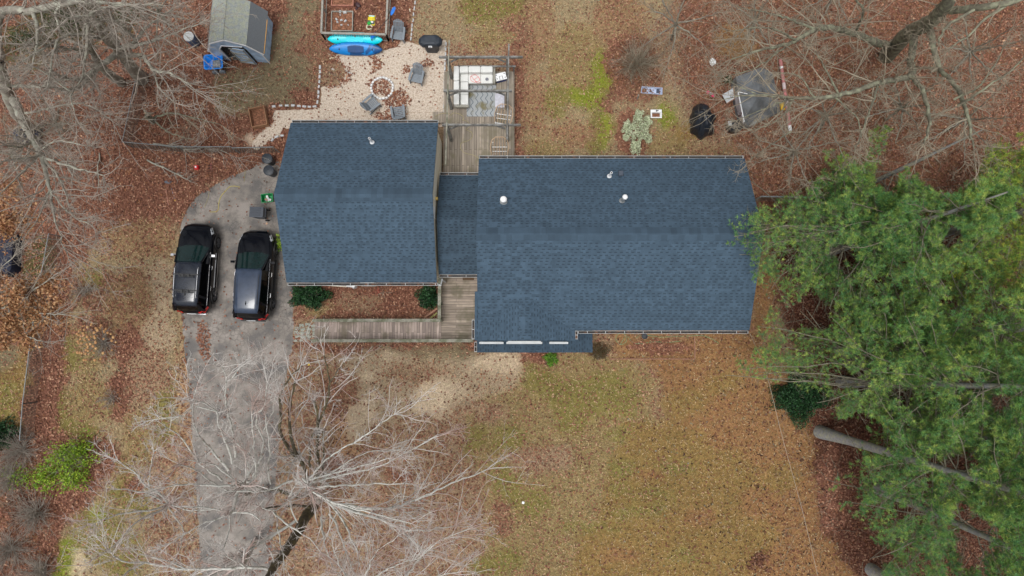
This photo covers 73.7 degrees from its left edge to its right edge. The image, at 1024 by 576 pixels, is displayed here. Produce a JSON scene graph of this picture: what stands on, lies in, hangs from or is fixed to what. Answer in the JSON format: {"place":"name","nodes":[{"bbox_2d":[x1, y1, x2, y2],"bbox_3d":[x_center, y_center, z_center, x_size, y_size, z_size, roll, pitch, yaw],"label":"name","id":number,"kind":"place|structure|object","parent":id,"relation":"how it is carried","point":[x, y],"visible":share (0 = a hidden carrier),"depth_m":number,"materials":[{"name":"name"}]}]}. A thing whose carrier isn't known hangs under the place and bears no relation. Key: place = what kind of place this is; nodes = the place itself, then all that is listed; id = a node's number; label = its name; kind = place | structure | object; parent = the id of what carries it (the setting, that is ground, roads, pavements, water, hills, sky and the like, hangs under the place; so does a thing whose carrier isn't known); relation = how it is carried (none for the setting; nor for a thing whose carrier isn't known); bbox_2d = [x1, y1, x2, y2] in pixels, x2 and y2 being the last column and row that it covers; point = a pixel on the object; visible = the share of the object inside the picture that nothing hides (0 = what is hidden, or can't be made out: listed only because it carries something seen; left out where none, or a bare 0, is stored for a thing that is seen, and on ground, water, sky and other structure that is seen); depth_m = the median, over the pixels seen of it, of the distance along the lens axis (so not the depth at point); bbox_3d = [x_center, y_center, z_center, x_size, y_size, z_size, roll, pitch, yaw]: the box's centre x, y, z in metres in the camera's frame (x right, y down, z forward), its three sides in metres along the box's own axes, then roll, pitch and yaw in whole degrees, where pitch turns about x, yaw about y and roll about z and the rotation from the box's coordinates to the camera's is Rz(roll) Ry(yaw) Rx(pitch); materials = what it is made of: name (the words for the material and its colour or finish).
{"place":"outdoors","nodes":[
{"label":"outdoors","id":0,"kind":"place"},
{"bbox_2d":[181,161,293,575],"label":"driveway","id":1,"kind":"structure","parent":0,"point":[246,194],"depth_m":36.82,"materials":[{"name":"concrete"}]},
{"bbox_2d":[171,223,220,314],"bbox_3d":[-16.900,-1.051,36.259,2.340,1.880,4.885,2,86,0],"label":"parked car","id":2,"kind":"object","parent":1,"relation":"on","point":[194,291],"visible":1,"depth_m":35.90,"materials":[{"name":"black paint"}]},
{"bbox_2d":[230,230,278,321],"bbox_3d":[-13.730,-0.679,36.268,2.340,1.805,4.885,2,86,0],"label":"parked car","id":3,"kind":"object","parent":1,"relation":"on","point":[255,279],"visible":1,"depth_m":35.86,"materials":[{"name":"black paint"}]},
{"bbox_2d":[249,207,269,220],"bbox_3d":[-13.585,-4.017,36.904,0.857,1.032,0.640,2,86,0],"label":"wheeled bin","id":4,"kind":"object","parent":1,"relation":"on","point":[258,212],"visible":1,"depth_m":36.42,"materials":[{"name":"grey plastic"}]},
{"bbox_2d":[261,193,273,202],"bbox_3d":[-13.344,-4.897,37.323,0.640,0.340,0.480,-6,86,0],"label":"recycling bin","id":5,"kind":"object","parent":1,"relation":"on","point":[267,197],"visible":1,"depth_m":37.28,"materials":[{"name":"green plastic"}]},
{"bbox_2d":[262,153,275,165],"bbox_3d":[-13.246,-6.973,37.256,0.580,0.800,0.574,0,85,0],"label":"trash can","id":6,"kind":"object","parent":1,"relation":"on","point":[271,160],"visible":0.99,"depth_m":36.89,"materials":[{"name":"black plastic"}]},
{"bbox_2d":[263,165,276,176],"bbox_3d":[-13.140,-6.328,37.205,0.574,0.800,0.580,-41,87,-3],"label":"trash can","id":7,"kind":"object","parent":1,"relation":"on","point":[269,170],"visible":1,"depth_m":36.84,"materials":[{"name":"black plastic"}]},
{"bbox_2d":[252,40,446,149],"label":"gravel patio","id":8,"kind":"structure","parent":0,"point":[331,103],"depth_m":37.97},
{"bbox_2d":[329,42,381,55],"bbox_3d":[-8.651,-13.281,37.912,2.947,0.499,0.628,1,86,0],"label":"kayak","id":9,"kind":"object","parent":8,"relation":"on","point":[355,48],"visible":1,"depth_m":37.76,"materials":[{"name":"blue plastic"}]},
{"bbox_2d":[359,93,381,114],"bbox_3d":[-7.796,-10.070,37.403,0.944,0.993,0.800,-40,87,-3],"label":"adirondack chair","id":10,"kind":"object","parent":8,"relation":"on","point":[366,106],"visible":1,"depth_m":37.42,"materials":[{"name":"grey plastic"}]},
{"bbox_2d":[370,76,393,99],"bbox_3d":[-7.213,-11.096,37.917,1.325,0.150,1.342,0,85,0],"label":"fire pit","id":11,"kind":"object","parent":8,"relation":"on","point":[385,78],"visible":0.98,"depth_m":37.87,"materials":[{"name":"stone"}]},
{"bbox_2d":[390,104,405,119],"bbox_3d":[-6.229,-9.540,37.361,0.800,0.993,0.944,-8,86,-1],"label":"adirondack chair","id":12,"kind":"object","parent":8,"relation":"on","point":[400,115],"visible":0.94,"depth_m":37.50,"materials":[{"name":"grey plastic"}]},
{"bbox_2d":[408,62,424,86],"bbox_3d":[-5.223,-11.765,37.536,0.800,0.993,0.944,14,86,1],"label":"adirondack chair","id":13,"kind":"object","parent":8,"relation":"on","point":[417,75],"visible":1,"depth_m":37.55,"materials":[{"name":"grey plastic"}]},
{"bbox_2d":[419,35,441,52],"bbox_3d":[-4.445,-13.387,37.546,1.275,1.200,0.695,0,85,0],"label":"covered grill","id":14,"kind":"object","parent":8,"relation":"on","point":[431,43],"visible":1,"depth_m":37.02,"materials":[{"name":"fabric"}]},
{"bbox_2d":[0,0,1023,575],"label":"ground","id":15,"kind":"structure","parent":0,"point":[444,384],"depth_m":36.71,"materials":[{"name":"soil"}]},
{"bbox_2d":[0,416,21,450],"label":"evergreen shrub","id":16,"kind":"object","parent":15,"relation":"on","point":[5,431],"visible":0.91,"depth_m":36.01,"materials":[{"name":"green plant"}]},
{"bbox_2d":[0,233,22,276],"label":"navy cover","id":17,"kind":"object","parent":15,"relation":"on","point":[15,267],"visible":0.58,"depth_m":36.55,"materials":[{"name":"fabric"}]},
{"bbox_2d":[0,450,33,508],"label":"bramble","id":18,"kind":"object","parent":15,"relation":"on","point":[4,482],"visible":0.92,"depth_m":35.89,"materials":[{"name":"grey plant"}]},
{"bbox_2d":[0,525,41,574],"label":"bramble","id":19,"kind":"object","parent":15,"relation":"on","point":[6,550],"visible":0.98,"depth_m":35.65,"materials":[{"name":"grey plant"}]},
{"bbox_2d":[0,427,52,475],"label":"bramble","id":20,"kind":"object","parent":15,"relation":"on","point":[17,449],"visible":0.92,"depth_m":35.92,"materials":[{"name":"grey plant"}]},
{"bbox_2d":[3,478,60,548],"bbox_3d":[-25.217,11.778,35.379,3.414,1.987,3.475,0,85,0],"label":"bramble","id":21,"kind":"object","parent":15,"relation":"on","point":[35,514],"visible":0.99,"depth_m":35.62,"materials":[{"name":"grey plant"}]},
{"bbox_2d":[0,102,68,207],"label":"bare tree","id":22,"kind":"object","parent":15,"relation":"on","point":[6,119],"visible":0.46,"depth_m":30.03,"materials":[{"name":"plant"}]},
{"bbox_2d":[5,548,68,575],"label":"bramble","id":23,"kind":"object","parent":15,"relation":"on","point":[41,572],"visible":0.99,"depth_m":35.48,"materials":[{"name":"grey plant"}]},
{"bbox_2d":[19,233,60,440],"bbox_3d":[-25.110,2.539,36.327,0.208,1.172,10.890,5,86,0],"label":"chainlink fence","id":24,"kind":"object","parent":15,"relation":"on","point":[29,391],"visible":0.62,"depth_m":36.15,"materials":[{"name":"grey"}]},
{"bbox_2d":[0,76,99,165],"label":"bare tree","id":25,"kind":"object","parent":15,"relation":"on","point":[57,126],"visible":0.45,"depth_m":31.58,"materials":[{"name":"grey wood"}]},
{"bbox_2d":[0,173,104,383],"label":"leafy oak","id":26,"kind":"object","parent":15,"relation":"on","point":[14,319],"visible":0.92,"depth_m":29.66,"materials":[{"name":"brown plant"}]},
{"bbox_2d":[1,428,109,498],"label":"honeysuckle bush","id":27,"kind":"object","parent":15,"relation":"on","point":[73,449],"visible":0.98,"depth_m":35.74,"materials":[{"name":"green plant"}]},
{"bbox_2d":[3,1,150,52],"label":"bare tree","id":28,"kind":"object","parent":15,"relation":"on","point":[29,35],"visible":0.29,"depth_m":37.71,"materials":[{"name":"grey plant"}]},
{"bbox_2d":[68,275,98,299],"bbox_3d":[-23.213,-0.067,36.697,1.774,1.031,1.469,-33,86,-2],"label":"bare shrub","id":29,"kind":"object","parent":15,"relation":"on","point":[80,290],"visible":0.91,"depth_m":36.81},
{"bbox_2d":[0,0,168,163],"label":"bare oak","id":30,"kind":"object","parent":15,"relation":"on","point":[91,49],"visible":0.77,"depth_m":26.70,"materials":[{"name":"grey plant"}]},
{"bbox_2d":[0,0,171,307],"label":"bare oak","id":31,"kind":"object","parent":15,"relation":"on","point":[15,108],"visible":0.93,"depth_m":26.37,"materials":[{"name":"grey plant"}]},
{"bbox_2d":[76,322,119,361],"bbox_3d":[-21.980,2.886,36.470,2.166,1.508,2.163,0,85,0],"label":"hydrangea","id":32,"kind":"object","parent":15,"relation":"on","point":[101,343],"visible":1,"depth_m":36.13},
{"bbox_2d":[93,384,125,411],"bbox_3d":[-21.470,5.879,36.176,1.709,1.210,1.704,0,85,0],"label":"bare shrub","id":33,"kind":"object","parent":15,"relation":"on","point":[107,399],"visible":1,"depth_m":36.39,"materials":[{"name":"grey plant"}]},
{"bbox_2d":[0,0,269,143],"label":"bare oak","id":34,"kind":"object","parent":15,"relation":"on","point":[133,69],"visible":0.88,"depth_m":26.19,"materials":[{"name":"grey plant"}]},
{"bbox_2d":[60,426,234,575],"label":"bare birch","id":35,"kind":"object","parent":15,"relation":"on","point":[161,498],"visible":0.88,"depth_m":25.29,"materials":[{"name":"white plant"}]},
{"bbox_2d":[106,0,216,81],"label":"bare tree","id":36,"kind":"object","parent":15,"relation":"on","point":[157,11],"visible":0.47,"depth_m":30.95,"materials":[{"name":"grey wood"}]},
{"bbox_2d":[47,476,295,575],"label":"bare birch","id":37,"kind":"object","parent":15,"relation":"on","point":[244,556],"visible":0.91,"depth_m":26.26,"materials":[{"name":"white plant"}]},
{"bbox_2d":[147,157,199,185],"bbox_3d":[-18.528,-6.290,37.548,3.475,0.917,1.151,24,86,2],"label":"fallen limb","id":38,"kind":"object","parent":15,"relation":"on","point":[162,167],"visible":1,"depth_m":37.47,"materials":[{"name":"grey wood"}]},
{"bbox_2d":[122,68,236,152],"bbox_3d":[-17.976,-9.703,37.291,5.875,1.170,4.422,0,85,0],"label":"chainlink fence","id":39,"kind":"object","parent":15,"relation":"on","point":[177,147],"visible":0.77,"depth_m":37.05,"materials":[{"name":"grey"}]},
{"bbox_2d":[183,31,200,46],"bbox_3d":[-17.681,-13.723,37.753,0.580,0.880,0.580,0,85,0],"label":"barrel","id":40,"kind":"object","parent":15,"relation":"on","point":[190,34],"visible":0.84,"depth_m":37.36,"materials":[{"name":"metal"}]},
{"bbox_2d":[141,88,246,152],"bbox_3d":[-16.166,-8.287,34.897,8.120,5.864,3.193,13,86,1],"label":"limb","id":41,"kind":"object","parent":15,"relation":"on","point":[167,113],"visible":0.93,"depth_m":34.77,"materials":[{"name":"grey wood"}]},
{"bbox_2d":[153,130,268,185],"bbox_3d":[-16.334,-7.157,36.651,6.837,3.092,2.882,8,86,1],"label":"fallen limb","id":42,"kind":"object","parent":15,"relation":"on","point":[172,144],"visible":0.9,"depth_m":36.88,"materials":[{"name":"grey wood"}]},
{"bbox_2d":[126,340,297,564],"bbox_3d":[-10.689,6.219,29.378,5.881,14.548,8.066,0,85,0],"label":"bare birch","id":43,"kind":"object","parent":15,"relation":"on","point":[252,485],"visible":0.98,"depth_m":25.15,"materials":[{"name":"white plant"}]},
{"bbox_2d":[203,54,235,73],"bbox_3d":[-16.076,-12.395,37.762,1.676,0.646,0.870,-4,86,0],"label":"garden cart","id":44,"kind":"object","parent":15,"relation":"on","point":[214,65],"visible":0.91,"depth_m":37.66,"materials":[{"name":"blue plastic"}]},
{"bbox_2d":[207,0,272,64],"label":"garden shed","id":45,"kind":"structure","parent":15,"relation":"on","point":[253,35],"depth_m":36.04,"materials":[{"name":"grey paint"}]},
{"bbox_2d":[228,48,256,64],"bbox_3d":[-14.648,-12.590,37.127,0.897,1.850,0.090,9,86,1],"label":"door","id":46,"kind":"structure","parent":45,"relation":"in","point":[240,54],"depth_m":37.08,"materials":[{"name":"grey paint"}]},
{"bbox_2d":[232,147,279,153],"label":"gate","id":47,"kind":"structure","parent":15,"relation":"on","point":[247,149],"depth_m":36.98,"materials":[{"name":"grey"}]},
{"bbox_2d":[248,105,269,128],"bbox_3d":[-13.945,-9.397,37.633,0.880,0.440,1.080,-12,86,-1],"label":"wooden crate","id":48,"kind":"object","parent":15,"relation":"on","point":[258,116],"visible":1,"depth_m":37.70,"materials":[{"name":"brown wood"}]},
{"bbox_2d":[217,314,382,575],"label":"bare maple","id":49,"kind":"object","parent":15,"relation":"on","point":[307,514],"visible":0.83,"depth_m":29.81,"materials":[{"name":"grey plant"}]},
{"bbox_2d":[287,286,332,310],"bbox_3d":[-10.874,0.376,36.615,2.595,1.242,1.717,0,85,0],"label":"evergreen shrub","id":50,"kind":"object","parent":15,"relation":"on","point":[306,296],"visible":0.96,"depth_m":36.52,"materials":[{"name":"green plant"}]},
{"bbox_2d":[331,11,353,31],"bbox_3d":[-9.486,-14.888,38.176,1.225,0.220,1.169,0,85,0],"label":"raised bed","id":51,"kind":"object","parent":15,"relation":"on","point":[345,27],"visible":0.96,"depth_m":38.15,"materials":[{"name":"soil"}]},
{"bbox_2d":[331,0,353,7],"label":"raised bed","id":52,"kind":"object","parent":15,"relation":"on","point":[342,3],"visible":1,"depth_m":38.22,"materials":[{"name":"wood"}]},
{"bbox_2d":[320,0,390,41],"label":"garden fence","id":53,"kind":"object","parent":15,"relation":"on","point":[383,35],"visible":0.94,"depth_m":37.42,"materials":[{"name":"grey wood"}]},
{"bbox_2d":[206,378,538,575],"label":"bare birch","id":54,"kind":"object","parent":15,"relation":"on","point":[312,492],"visible":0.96,"depth_m":25.52,"materials":[{"name":"white plant"}]},
{"bbox_2d":[311,274,476,341],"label":"entry ramp","id":55,"kind":"structure","parent":15,"relation":"on","point":[456,316],"depth_m":36.67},
{"bbox_2d":[390,19,405,43],"bbox_3d":[-6.285,-14.195,37.727,0.800,0.993,0.944,8,86,1],"label":"adirondack chair","id":56,"kind":"object","parent":15,"relation":"on","point":[399,35],"visible":1,"depth_m":37.70,"materials":[{"name":"grey plastic"}]},
{"bbox_2d":[308,473,505,575],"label":"bare birch","id":57,"kind":"object","parent":15,"relation":"on","point":[424,551],"visible":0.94,"depth_m":24.77,"materials":[{"name":"white plant"}]},
{"bbox_2d":[414,286,441,310],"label":"evergreen shrub","id":58,"kind":"object","parent":15,"relation":"on","point":[427,296],"visible":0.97,"depth_m":36.58,"materials":[{"name":"green plant"}]},
{"bbox_2d":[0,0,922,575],"bbox_3d":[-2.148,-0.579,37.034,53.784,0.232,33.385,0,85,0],"label":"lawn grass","id":59,"kind":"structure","parent":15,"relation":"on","point":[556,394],"depth_m":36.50,"materials":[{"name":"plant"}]},
{"bbox_2d":[433,65,515,171],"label":"back deck","id":60,"kind":"structure","parent":15,"relation":"on","point":[477,144],"depth_m":37.42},
{"bbox_2d":[454,66,494,107],"bbox_3d":[-2.043,-11.000,37.238,2.268,0.780,2.378,0,85,0],"label":"sectional sofa","id":61,"kind":"object","parent":60,"relation":"on","point":[463,76],"visible":0.98,"depth_m":37.11,"materials":[{"name":"fabric"}]},
{"bbox_2d":[439,40,522,164],"bbox_3d":[-1.600,-9.347,36.092,4.300,2.805,6.501,0,85,0],"label":"pergola","id":62,"kind":"object","parent":60,"relation":"on","point":[447,91],"visible":1,"depth_m":34.93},
{"bbox_2d":[467,84,495,115],"bbox_3d":[-1.683,-10.327,37.564,1.612,0.012,1.817,0,85,0],"label":"outdoor rug","id":63,"kind":"object","parent":60,"relation":"on","point":[481,103],"visible":0.71,"depth_m":37.55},
{"bbox_2d":[495,93,503,109],"bbox_3d":[-0.670,-10.183,37.325,0.500,0.430,0.780,0,85,0],"label":"glass side table","id":64,"kind":"object","parent":60,"relation":"on","point":[499,98],"visible":0.81,"depth_m":37.11,"materials":[{"name":"glass"}]},
{"bbox_2d":[495,72,506,82],"bbox_3d":[-0.614,-11.544,37.454,0.620,0.431,0.420,-14,86,-1],"label":"cooler","id":65,"kind":"object","parent":60,"relation":"on","point":[500,77],"visible":1,"depth_m":37.28,"materials":[{"name":"white plastic"}]},
{"bbox_2d":[494,103,512,126],"bbox_3d":[-0.451,-9.385,37.078,1.042,0.841,0.982,8,86,1],"label":"frame chair","id":66,"kind":"object","parent":60,"relation":"on","point":[500,118],"visible":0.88,"depth_m":37.05,"materials":[{"name":"metal"}]},
{"bbox_2d":[0,0,1023,575],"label":"leaf litter","id":67,"kind":"object","parent":15,"relation":"on","point":[182,208],"visible":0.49,"depth_m":37.33,"materials":[{"name":"plant"}]},
{"bbox_2d":[328,32,381,44],"bbox_3d":[-8.695,-13.805,37.908,3.047,0.464,0.657,1,86,0],"label":"kayak","id":68,"kind":"object","parent":67,"relation":"on","point":[336,39],"visible":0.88,"depth_m":37.76,"materials":[{"name":"teal plastic"}]},
{"bbox_2d":[0,0,1023,575],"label":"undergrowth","id":69,"kind":"object","parent":15,"relation":"on","point":[752,178],"visible":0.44,"depth_m":37.65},
{"bbox_2d":[779,59,791,130],"bbox_3d":[15.051,-10.627,37.600,0.190,0.181,4.043,-6,86,0],"label":"striped pole","id":70,"kind":"object","parent":69,"relation":"on","point":[783,82],"visible":0.67,"depth_m":37.57,"materials":[{"name":"red paint"}]},
{"bbox_2d":[274,120,763,352],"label":"house","id":71,"kind":"structure","parent":15,"relation":"on","point":[562,254],"depth_m":33.33,"materials":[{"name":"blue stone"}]},
{"bbox_2d":[542,353,557,366],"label":"green weed","id":72,"kind":"object","parent":15,"relation":"on","point":[552,357],"visible":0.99,"depth_m":36.53,"materials":[{"name":"green plant"}]},
{"bbox_2d":[585,339,612,361],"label":"brown shrub","id":73,"kind":"object","parent":15,"relation":"on","point":[598,351],"visible":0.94,"depth_m":36.56,"materials":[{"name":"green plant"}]},
{"bbox_2d":[602,29,666,94],"bbox_3d":[6.813,-12.565,37.280,3.882,2.498,3.650,42,87,3],"label":"bare shrub","id":74,"kind":"object","parent":15,"relation":"on","point":[635,64],"visible":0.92,"depth_m":37.52,"materials":[{"name":"grey plant"}]},
{"bbox_2d":[621,109,652,154],"bbox_3d":[6.859,-8.560,37.227,1.751,1.146,2.610,0,85,0],"label":"silvery shrub","id":75,"kind":"object","parent":15,"relation":"on","point":[633,125],"visible":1,"depth_m":37.34,"materials":[{"name":"green plant"}]},
{"bbox_2d":[641,86,662,94],"bbox_3d":[7.740,-10.941,37.895,1.192,0.160,0.416,3,86,0],"label":"plastic tray","id":76,"kind":"object","parent":15,"relation":"on","point":[657,90],"visible":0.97,"depth_m":37.90,"materials":[{"name":"plastic"}]},
{"bbox_2d":[611,0,741,93],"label":"bare tree","id":77,"kind":"object","parent":15,"relation":"on","point":[674,25],"visible":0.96,"depth_m":32.26,"materials":[{"name":"plant"}]},
{"bbox_2d":[564,339,836,575],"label":"fallen leaves","id":78,"kind":"object","parent":15,"relation":"on","point":[740,487],"visible":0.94,"depth_m":36.19,"materials":[{"name":"brown plant"}]},
{"bbox_2d":[689,103,715,139],"bbox_3d":[10.460,-9.161,37.200,1.342,1.248,1.908,0,85,0],"label":"covered heap","id":79,"kind":"object","parent":15,"relation":"on","point":[702,130],"visible":0.83,"depth_m":36.99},
{"bbox_2d":[731,68,779,129],"bbox_3d":[13.306,-10.413,37.071,2.412,1.680,2.868,-17,86,-1],"label":"tarp tent","id":80,"kind":"object","parent":15,"relation":"on","point":[751,105],"visible":0.62,"depth_m":36.87,"materials":[{"name":"grey fabric"}]},
{"bbox_2d":[698,0,814,87],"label":"bare tree","id":81,"kind":"object","parent":15,"relation":"on","point":[762,32],"visible":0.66,"depth_m":31.14,"materials":[{"name":"grey wood"}]},
{"bbox_2d":[737,88,856,202],"bbox_3d":[12.478,-5.976,33.386,5.639,8.422,5.239,0,85,0],"label":"bare tree","id":82,"kind":"object","parent":15,"relation":"on","point":[795,153],"visible":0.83,"depth_m":31.37,"materials":[{"name":"grey wood"}]},
{"bbox_2d":[768,363,834,429],"bbox_3d":[15.183,5.781,35.934,2.927,1.663,3.005,43,87,3],"label":"evergreen shrub","id":83,"kind":"object","parent":15,"relation":"on","point":[792,399],"visible":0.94,"depth_m":35.88,"materials":[{"name":"green plant"}]},
{"bbox_2d":[755,196,868,202],"bbox_3d":[16.577,-4.725,36.872,6.726,1.225,0.198,3,86,0],"label":"boundary fence","id":84,"kind":"object","parent":15,"relation":"on","point":[761,197],"visible":0.21,"depth_m":36.48,"materials":[{"name":"grey"}]},
{"bbox_2d":[757,54,885,186],"bbox_3d":[13.941,-6.703,32.747,6.248,9.816,5.631,0,85,0],"label":"bare tree","id":85,"kind":"object","parent":15,"relation":"on","point":[820,126],"visible":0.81,"depth_m":30.52,"materials":[{"name":"grey wood"}]},
{"bbox_2d":[780,0,889,72],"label":"bare tree","id":86,"kind":"object","parent":15,"relation":"on","point":[827,6],"visible":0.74,"depth_m":30.36,"materials":[{"name":"grey wood"}]},
{"bbox_2d":[760,164,923,311],"bbox_3d":[15.887,-2.740,33.135,7.383,8.379,7.684,0,85,0],"label":"white pine","id":87,"kind":"object","parent":15,"relation":"on","point":[888,202],"visible":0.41,"depth_m":32.57,"materials":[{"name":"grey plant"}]},
{"bbox_2d":[662,0,1023,187],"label":"bare oak","id":88,"kind":"object","parent":15,"relation":"on","point":[894,47],"visible":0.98,"depth_m":26.59,"materials":[{"name":"grey plant"}]},
{"bbox_2d":[758,262,966,439],"bbox_3d":[16.507,2.486,32.403,9.332,9.020,7.801,18,86,1],"label":"white pine","id":89,"kind":"object","parent":15,"relation":"on","point":[869,322],"visible":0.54,"depth_m":30.47,"materials":[{"name":"grey plant"}]},
{"bbox_2d":[726,132,1023,339],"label":"white pine","id":90,"kind":"object","parent":15,"relation":"on","point":[1002,199],"visible":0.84,"depth_m":29.77,"materials":[{"name":"grey plant"}]},
{"bbox_2d":[728,267,1023,508],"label":"white pine","id":91,"kind":"object","parent":15,"relation":"on","point":[1008,387],"visible":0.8,"depth_m":28.32,"materials":[{"name":"grey plant"}]},
{"bbox_2d":[806,124,981,230],"bbox_3d":[18.504,-5.409,33.031,6.624,9.017,5.390,-27,86,-2],"label":"white pine","id":92,"kind":"object","parent":15,"relation":"on","point":[870,179],"visible":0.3,"depth_m":33.34,"materials":[{"name":"grey plant"}]},
{"bbox_2d":[839,49,953,152],"bbox_3d":[17.390,-7.746,32.886,6.892,9.707,4.829,0,85,0],"label":"bare tree","id":93,"kind":"object","parent":15,"relation":"on","point":[899,109],"visible":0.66,"depth_m":30.48,"materials":[{"name":"grey wood"}]},
{"bbox_2d":[813,368,1023,557],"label":"white pine","id":94,"kind":"object","parent":15,"relation":"on","point":[1007,464],"visible":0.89,"depth_m":27.62,"materials":[{"name":"grey plant"}]},
{"bbox_2d":[829,433,1023,575],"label":"white pine","id":95,"kind":"object","parent":15,"relation":"on","point":[1009,567],"visible":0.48,"depth_m":30.12,"materials":[{"name":"grey plant"}]},
{"bbox_2d":[835,347,1023,513],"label":"white pine","id":96,"kind":"object","parent":15,"relation":"on","point":[969,449],"visible":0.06,"depth_m":30.93,"materials":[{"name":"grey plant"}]},
{"bbox_2d":[838,221,1023,441],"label":"white pine","id":97,"kind":"object","parent":15,"relation":"on","point":[1015,332],"visible":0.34,"depth_m":30.40,"materials":[{"name":"grey plant"}]},
{"bbox_2d":[865,533,1001,575],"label":"white pine","id":98,"kind":"object","parent":15,"relation":"on","point":[871,569],"visible":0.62,"depth_m":31.36,"materials":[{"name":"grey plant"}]},
{"bbox_2d":[851,143,1023,327],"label":"white pine","id":99,"kind":"object","parent":15,"relation":"on","point":[1003,250],"visible":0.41,"depth_m":30.96,"materials":[{"name":"grey plant"}]},
{"bbox_2d":[878,68,1020,180],"bbox_3d":[19.955,-6.695,32.907,8.304,9.503,5.218,0,85,0],"label":"bare tree","id":100,"kind":"object","parent":15,"relation":"on","point":[961,122],"visible":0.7,"depth_m":30.43,"materials":[{"name":"plant"}]},
{"bbox_2d":[900,0,1023,120],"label":"bare tree","id":101,"kind":"object","parent":15,"relation":"on","point":[969,55],"visible":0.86,"depth_m":29.72,"materials":[{"name":"grey wood"}]},
{"bbox_2d":[918,277,1023,459],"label":"white pine","id":102,"kind":"object","parent":15,"relation":"on","point":[995,340],"visible":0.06,"depth_m":32.32,"materials":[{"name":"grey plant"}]},
{"bbox_2d":[927,131,1023,294],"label":"white pine","id":103,"kind":"object","parent":15,"relation":"on","point":[1015,264],"visible":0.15,"depth_m":33.19,"materials":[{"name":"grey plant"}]},
{"bbox_2d":[947,425,1021,567],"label":"white pine","id":104,"kind":"object","parent":15,"relation":"on","point":[985,550],"visible":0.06,"depth_m":32.10,"materials":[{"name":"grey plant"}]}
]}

